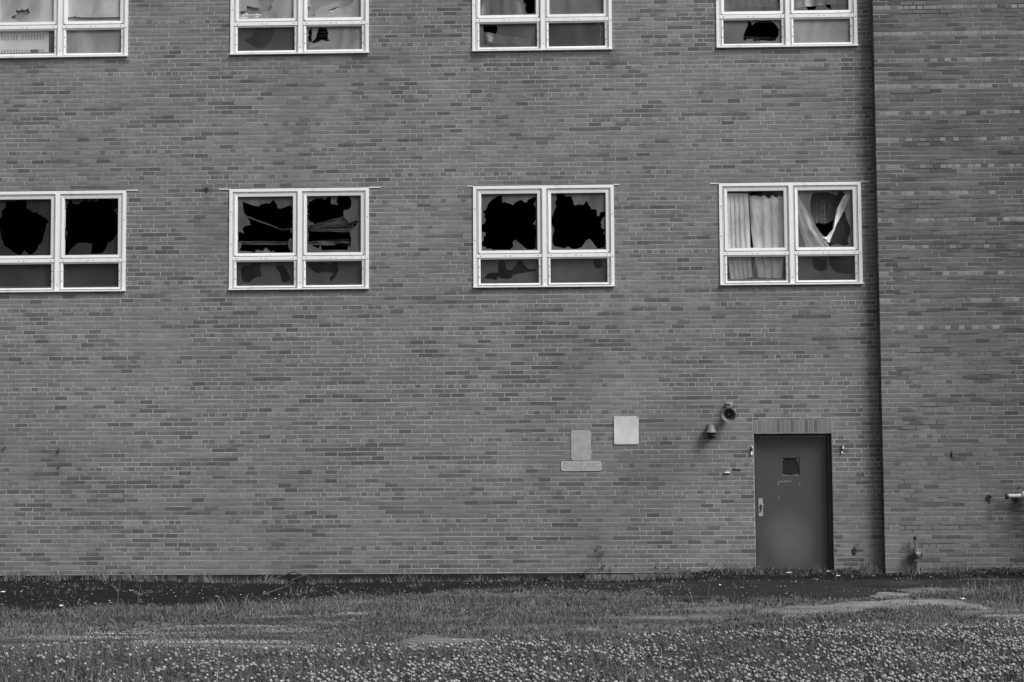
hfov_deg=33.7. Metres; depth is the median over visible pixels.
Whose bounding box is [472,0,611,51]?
window
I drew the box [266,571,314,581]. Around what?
branch
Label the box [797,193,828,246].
curtain
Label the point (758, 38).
plastic film
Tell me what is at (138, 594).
weed
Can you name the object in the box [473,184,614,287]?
window
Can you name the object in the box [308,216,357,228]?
plastic film
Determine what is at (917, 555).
gas riser
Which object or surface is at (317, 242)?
plastic film
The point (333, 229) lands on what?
plastic film
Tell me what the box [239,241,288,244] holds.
plastic film
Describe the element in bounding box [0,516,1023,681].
ground
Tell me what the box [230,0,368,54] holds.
window
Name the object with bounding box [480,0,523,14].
plastic film
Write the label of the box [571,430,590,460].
faded sign
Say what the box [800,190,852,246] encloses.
broken window pane
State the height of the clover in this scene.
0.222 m
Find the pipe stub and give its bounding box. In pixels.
[986,494,991,503]
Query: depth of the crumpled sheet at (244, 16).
26.28 m
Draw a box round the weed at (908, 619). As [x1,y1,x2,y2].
[900,593,919,635]
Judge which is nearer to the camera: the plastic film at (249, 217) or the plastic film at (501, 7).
the plastic film at (249, 217)
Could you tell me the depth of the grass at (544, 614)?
18.73 m
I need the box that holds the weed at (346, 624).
[332,588,357,648]
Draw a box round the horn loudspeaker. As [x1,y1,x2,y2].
[721,402,735,421]
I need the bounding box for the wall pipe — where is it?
[1005,492,1023,501]
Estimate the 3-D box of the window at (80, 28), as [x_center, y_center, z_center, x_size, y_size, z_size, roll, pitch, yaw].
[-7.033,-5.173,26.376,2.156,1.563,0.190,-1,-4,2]
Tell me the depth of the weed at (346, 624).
15.25 m
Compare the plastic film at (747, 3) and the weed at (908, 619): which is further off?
the plastic film at (747, 3)
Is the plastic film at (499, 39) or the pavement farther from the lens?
the plastic film at (499, 39)
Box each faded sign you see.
[561,461,601,470]
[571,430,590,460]
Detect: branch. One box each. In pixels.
[261,583,289,595]
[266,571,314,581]
[321,612,372,628]
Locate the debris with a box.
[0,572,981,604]
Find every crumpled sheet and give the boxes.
[241,13,260,18]
[310,30,328,42]
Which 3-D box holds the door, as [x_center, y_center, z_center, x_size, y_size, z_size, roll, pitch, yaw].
[4.239,2.449,25.580,1.053,1.997,0.104,-1,-4,2]
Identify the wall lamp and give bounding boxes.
[704,424,716,438]
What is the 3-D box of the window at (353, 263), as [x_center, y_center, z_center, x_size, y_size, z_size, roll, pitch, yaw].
[-3.262,-1.562,25.992,2.156,1.563,0.190,-1,-4,2]
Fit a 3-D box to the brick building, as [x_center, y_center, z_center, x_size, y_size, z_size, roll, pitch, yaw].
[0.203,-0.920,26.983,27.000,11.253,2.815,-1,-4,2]
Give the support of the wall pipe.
attached to the brick building
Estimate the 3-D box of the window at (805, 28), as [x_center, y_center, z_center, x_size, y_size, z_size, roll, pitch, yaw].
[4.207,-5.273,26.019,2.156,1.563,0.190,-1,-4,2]
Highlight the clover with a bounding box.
[0,619,1023,681]
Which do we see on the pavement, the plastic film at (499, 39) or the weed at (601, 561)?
the weed at (601, 561)
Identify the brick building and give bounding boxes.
[0,0,1023,582]
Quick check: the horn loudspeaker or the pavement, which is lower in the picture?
the pavement
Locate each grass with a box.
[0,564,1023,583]
[0,570,1023,681]
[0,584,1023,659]
[0,617,1023,681]
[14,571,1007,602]
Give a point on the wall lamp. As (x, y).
(711, 431)
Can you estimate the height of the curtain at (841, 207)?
0.760 m
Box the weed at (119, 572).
[111,562,127,604]
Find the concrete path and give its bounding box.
[3,592,1023,659]
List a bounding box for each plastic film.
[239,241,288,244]
[246,215,281,229]
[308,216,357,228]
[308,224,353,231]
[308,239,350,245]
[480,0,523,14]
[484,32,535,44]
[549,0,603,13]
[724,0,777,7]
[743,36,775,39]
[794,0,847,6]
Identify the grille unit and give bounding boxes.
[0,31,48,52]
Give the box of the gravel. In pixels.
[0,583,1022,654]
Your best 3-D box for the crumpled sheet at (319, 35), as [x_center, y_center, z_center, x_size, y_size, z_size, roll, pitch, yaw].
[-2.728,-4.716,26.300,0.817,0.263,0.041,-1,-4,2]
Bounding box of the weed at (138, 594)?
[131,572,146,605]
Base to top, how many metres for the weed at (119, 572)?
0.574 m
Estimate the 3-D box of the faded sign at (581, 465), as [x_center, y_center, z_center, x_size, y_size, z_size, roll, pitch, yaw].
[1.048,1.886,25.542,0.612,0.149,0.008,-1,-4,2]
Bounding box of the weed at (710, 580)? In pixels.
[702,560,716,594]
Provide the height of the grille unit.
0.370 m
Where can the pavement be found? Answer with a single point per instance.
(778, 586)
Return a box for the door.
[756,437,828,569]
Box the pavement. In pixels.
[0,569,1023,612]
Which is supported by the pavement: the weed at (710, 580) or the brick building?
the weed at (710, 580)
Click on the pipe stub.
(988, 498)
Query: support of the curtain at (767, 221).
hanging from the brick building
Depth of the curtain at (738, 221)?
25.81 m
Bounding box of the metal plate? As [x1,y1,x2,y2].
[614,416,638,443]
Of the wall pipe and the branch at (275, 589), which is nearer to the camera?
the branch at (275, 589)
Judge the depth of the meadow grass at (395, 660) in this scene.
13.96 m
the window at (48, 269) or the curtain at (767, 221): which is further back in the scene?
the window at (48, 269)
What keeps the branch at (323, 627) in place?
on the ground at (666, 619)
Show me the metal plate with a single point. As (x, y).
(626, 429)
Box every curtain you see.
[727,193,752,278]
[749,195,783,277]
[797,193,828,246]
[822,193,850,242]
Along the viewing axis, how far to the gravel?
17.43 m
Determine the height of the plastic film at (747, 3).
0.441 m
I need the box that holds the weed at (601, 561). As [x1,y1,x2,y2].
[596,548,604,575]
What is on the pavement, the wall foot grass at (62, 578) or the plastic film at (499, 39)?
the wall foot grass at (62, 578)
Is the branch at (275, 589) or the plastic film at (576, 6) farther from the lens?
the plastic film at (576, 6)
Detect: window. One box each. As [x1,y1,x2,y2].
[0,0,127,58]
[0,190,126,292]
[228,187,368,289]
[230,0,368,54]
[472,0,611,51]
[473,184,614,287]
[716,0,857,47]
[719,182,863,284]
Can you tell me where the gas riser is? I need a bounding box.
[910,536,922,572]

